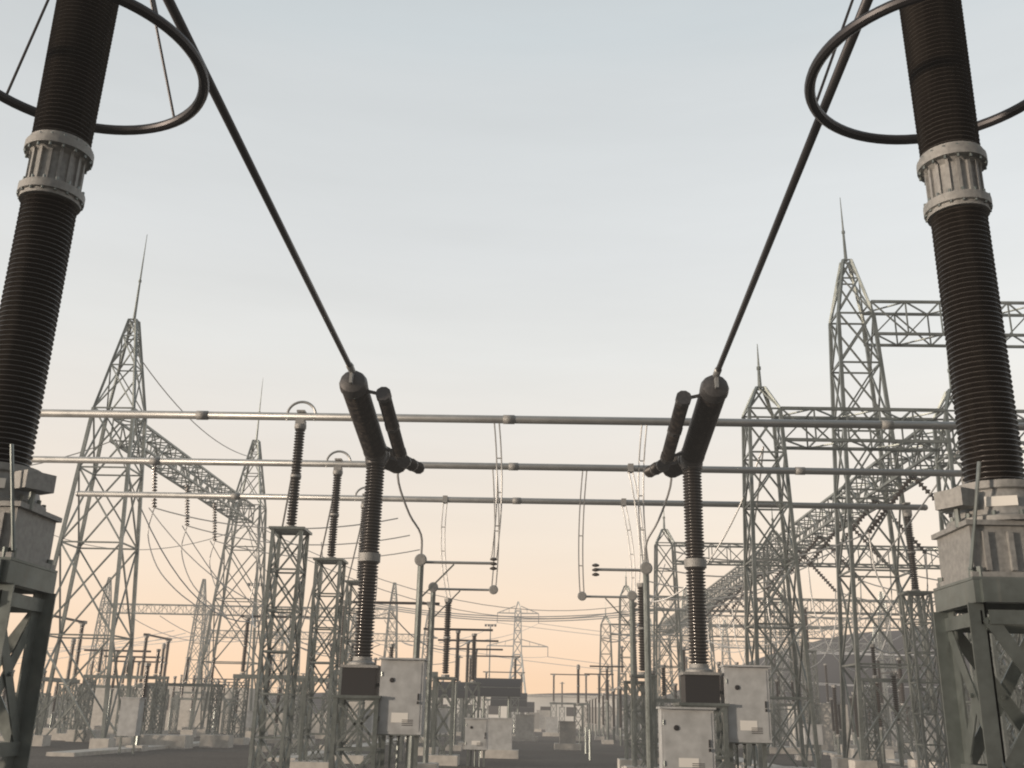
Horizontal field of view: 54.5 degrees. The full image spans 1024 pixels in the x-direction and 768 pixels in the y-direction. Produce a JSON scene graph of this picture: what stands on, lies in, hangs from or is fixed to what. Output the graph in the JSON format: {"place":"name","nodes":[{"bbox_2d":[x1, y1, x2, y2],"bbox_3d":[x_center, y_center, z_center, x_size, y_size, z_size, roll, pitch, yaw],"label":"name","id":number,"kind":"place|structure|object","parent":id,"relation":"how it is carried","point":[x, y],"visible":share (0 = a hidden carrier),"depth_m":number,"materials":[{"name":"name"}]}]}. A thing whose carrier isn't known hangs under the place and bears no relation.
{"place":"outdoors","nodes":[
{"label":"outdoors","id":0,"kind":"place"},
{"bbox_2d":[0,711,915,767],"bbox_3d":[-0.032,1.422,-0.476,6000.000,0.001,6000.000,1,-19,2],"label":"ground","id":1,"kind":"structure","parent":0,"point":[541,753],"depth_m":35.80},
{"bbox_2d":[0,0,208,767],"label":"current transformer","id":2,"kind":"object","parent":1,"relation":"on","point":[58,152],"visible":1,"depth_m":6.62,"materials":[{"name":"ceramic"}]},
{"bbox_2d":[0,237,419,748],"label":"gantry","id":3,"kind":"object","parent":1,"relation":"on","point":[40,739],"visible":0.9,"depth_m":42.53,"materials":[{"name":"metal"}]},
{"bbox_2d":[328,371,428,767],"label":"circuit breaker","id":4,"kind":"object","parent":1,"relation":"on","point":[393,690],"visible":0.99,"depth_m":18.30,"materials":[{"name":"ceramic"}]},
{"bbox_2d":[163,0,872,377],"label":"breaker connecting rods","id":5,"kind":"object","parent":4,"relation":"attached to","point":[279,224],"visible":1,"depth_m":11.59,"materials":[{"name":"grey metal"}]},
{"bbox_2d":[48,583,912,734],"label":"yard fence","id":6,"kind":"object","parent":1,"relation":"on","point":[542,701],"visible":0.07,"depth_m":138.30,"materials":[{"name":"metal"}]},
{"bbox_2d":[30,344,959,767],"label":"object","id":7,"kind":"object","parent":1,"relation":"on","point":[686,738],"visible":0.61,"depth_m":31.44,"materials":[{"name":"silver metal"}]},
{"bbox_2d":[0,643,1022,767],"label":"low yard equipment","id":8,"kind":"object","parent":1,"relation":"on","point":[132,719],"visible":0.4,"depth_m":44.77,"materials":[{"name":"metal"}]},
{"bbox_2d":[33,577,1023,763],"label":"switchyard","id":9,"kind":"structure","parent":1,"relation":"on","point":[509,694],"depth_m":68.80,"materials":[{"name":"metal"}]},
{"bbox_2d":[407,554,653,767],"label":"switch arm poles","id":10,"kind":"object","parent":1,"relation":"on","point":[421,561],"visible":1,"depth_m":23.81,"materials":[{"name":"metal"}]},
{"bbox_2d":[248,401,1023,767],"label":"bus support posts","id":11,"kind":"object","parent":1,"relation":"on","point":[290,677],"visible":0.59,"depth_m":27.14,"materials":[{"name":"metal"}]},
{"bbox_2d":[30,409,1023,510],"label":"busbars","id":12,"kind":"object","parent":11,"relation":"on","point":[651,421],"visible":0.77,"depth_m":29.08,"materials":[{"name":"metal"}]},
{"bbox_2d":[644,375,771,767],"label":"circuit breaker","id":13,"kind":"object","parent":1,"relation":"on","point":[744,705],"visible":0.98,"depth_m":18.13,"materials":[{"name":"ceramic"}]},
{"bbox_2d":[597,199,1023,767],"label":"gantry","id":14,"kind":"object","parent":1,"relation":"on","point":[791,561],"visible":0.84,"depth_m":35.49,"materials":[{"name":"metal"}]},
{"bbox_2d":[804,0,1023,767],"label":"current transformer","id":15,"kind":"object","parent":1,"relation":"on","point":[980,540],"visible":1,"depth_m":6.32,"materials":[{"name":"ceramic"}]},
{"bbox_2d":[16,601,938,692],"bbox_3d":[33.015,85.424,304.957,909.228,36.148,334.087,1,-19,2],"label":"transmission pylons","id":16,"kind":"object","parent":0,"point":[520,654],"visible":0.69,"depth_m":309.74,"materials":[{"name":"metal"}]},
{"bbox_2d":[0,0,1023,695],"label":"sky","id":17,"kind":"structure","parent":0,"point":[491,207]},
{"bbox_2d":[6,630,1023,729],"bbox_3d":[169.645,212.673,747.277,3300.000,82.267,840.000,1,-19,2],"label":"distant hills","id":18,"kind":"structure","parent":0,"point":[831,661],"depth_m":607.85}
]}

